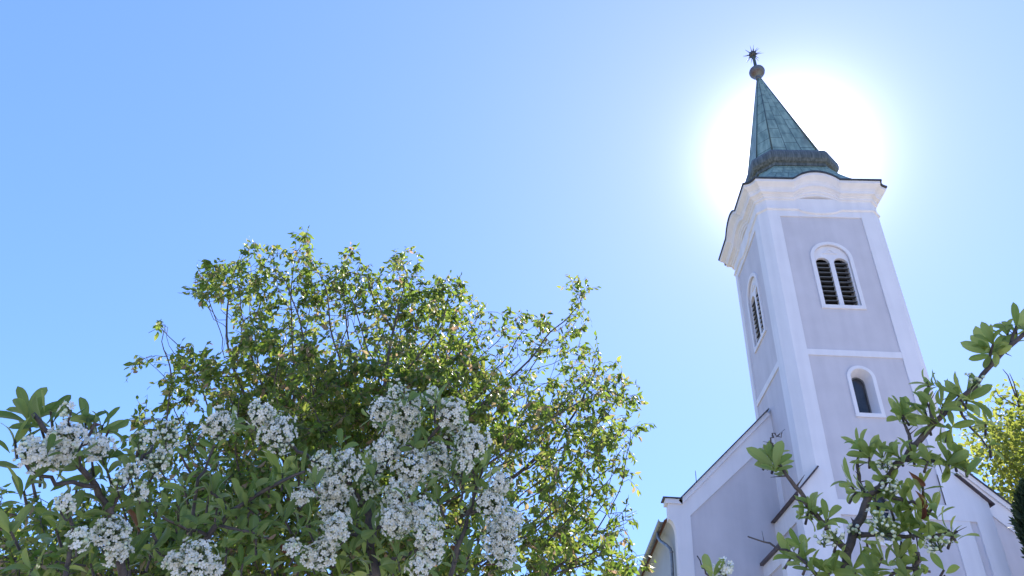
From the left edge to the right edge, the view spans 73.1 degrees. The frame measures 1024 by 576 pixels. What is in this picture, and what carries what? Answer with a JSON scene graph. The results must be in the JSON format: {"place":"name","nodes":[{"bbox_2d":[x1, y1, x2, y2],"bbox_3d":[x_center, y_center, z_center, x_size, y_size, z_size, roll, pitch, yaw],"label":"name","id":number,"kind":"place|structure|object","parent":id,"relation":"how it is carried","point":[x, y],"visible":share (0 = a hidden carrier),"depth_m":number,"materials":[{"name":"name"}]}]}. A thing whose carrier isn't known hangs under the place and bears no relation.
{"place":"outdoors","nodes":[
{"label":"outdoors","id":0,"kind":"place"},
{"bbox_2d":[0,0,1023,575],"label":"sky","id":1,"kind":"structure","parent":0,"point":[519,146],"materials":[{"name":"blue"}]},
{"bbox_2d":[636,45,1023,575],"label":"church","id":2,"kind":"structure","parent":0,"point":[833,352],"depth_m":22.90,"materials":[{"name":"white paint"}]},
{"bbox_2d":[746,273,766,353],"bbox_3d":[9.512,0.791,26.594,0.355,3.051,1.661,2,-36,5],"label":"belfry window","id":3,"kind":"structure","parent":2,"relation":"in","point":[760,329],"depth_m":26.69,"materials":[{"name":"white paint"}]},
{"bbox_2d":[810,242,866,309],"bbox_3d":[11.486,-0.303,24.693,1.900,3.015,0.600,2,-36,5],"label":"belfry window","id":4,"kind":"structure","parent":2,"relation":"in","point":[832,283],"depth_m":24.63,"materials":[{"name":"white paint"}]},
{"bbox_2d":[847,365,885,417],"bbox_3d":[11.131,3.356,21.939,0.880,1.810,0.425,2,-36,5],"label":"arched window","id":5,"kind":"structure","parent":2,"relation":"in","point":[862,382],"depth_m":21.97,"materials":[{"name":"white paint"}]},
{"bbox_2d":[867,481,908,545],"bbox_3d":[10.625,6.474,19.701,0.880,1.840,0.425,2,-36,5],"label":"window","id":6,"kind":"structure","parent":2,"relation":"in","point":[881,499],"depth_m":19.75,"materials":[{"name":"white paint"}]},
{"bbox_2d":[953,370,1023,502],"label":"broadleaf tree","id":7,"kind":"object","parent":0,"point":[1014,433],"visible":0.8,"depth_m":28.15,"materials":[{"name":"green plant"}]},
{"label":"forecourt","id":8,"kind":"structure","parent":0,"visible":0},
{"bbox_2d":[0,378,531,575],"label":"flowering shrub","id":9,"kind":"object","parent":8,"relation":"on","point":[69,454],"visible":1,"depth_m":0.81,"materials":[{"name":"white plant"}]},
{"bbox_2d":[0,225,656,575],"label":"broadleaf tree","id":10,"kind":"object","parent":8,"relation":"on","point":[320,412],"visible":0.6,"depth_m":13.56,"materials":[{"name":"green plant"}]},
{"bbox_2d":[697,302,1023,575],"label":"flowering shrub","id":11,"kind":"object","parent":8,"relation":"on","point":[983,336],"visible":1,"depth_m":0.73,"materials":[{"name":"green plant"}]},
{"bbox_2d":[1007,477,1023,557],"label":"conifer tree","id":12,"kind":"object","parent":8,"relation":"on","point":[1017,510],"visible":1,"depth_m":18.66,"materials":[{"name":"green plant"}]}
]}

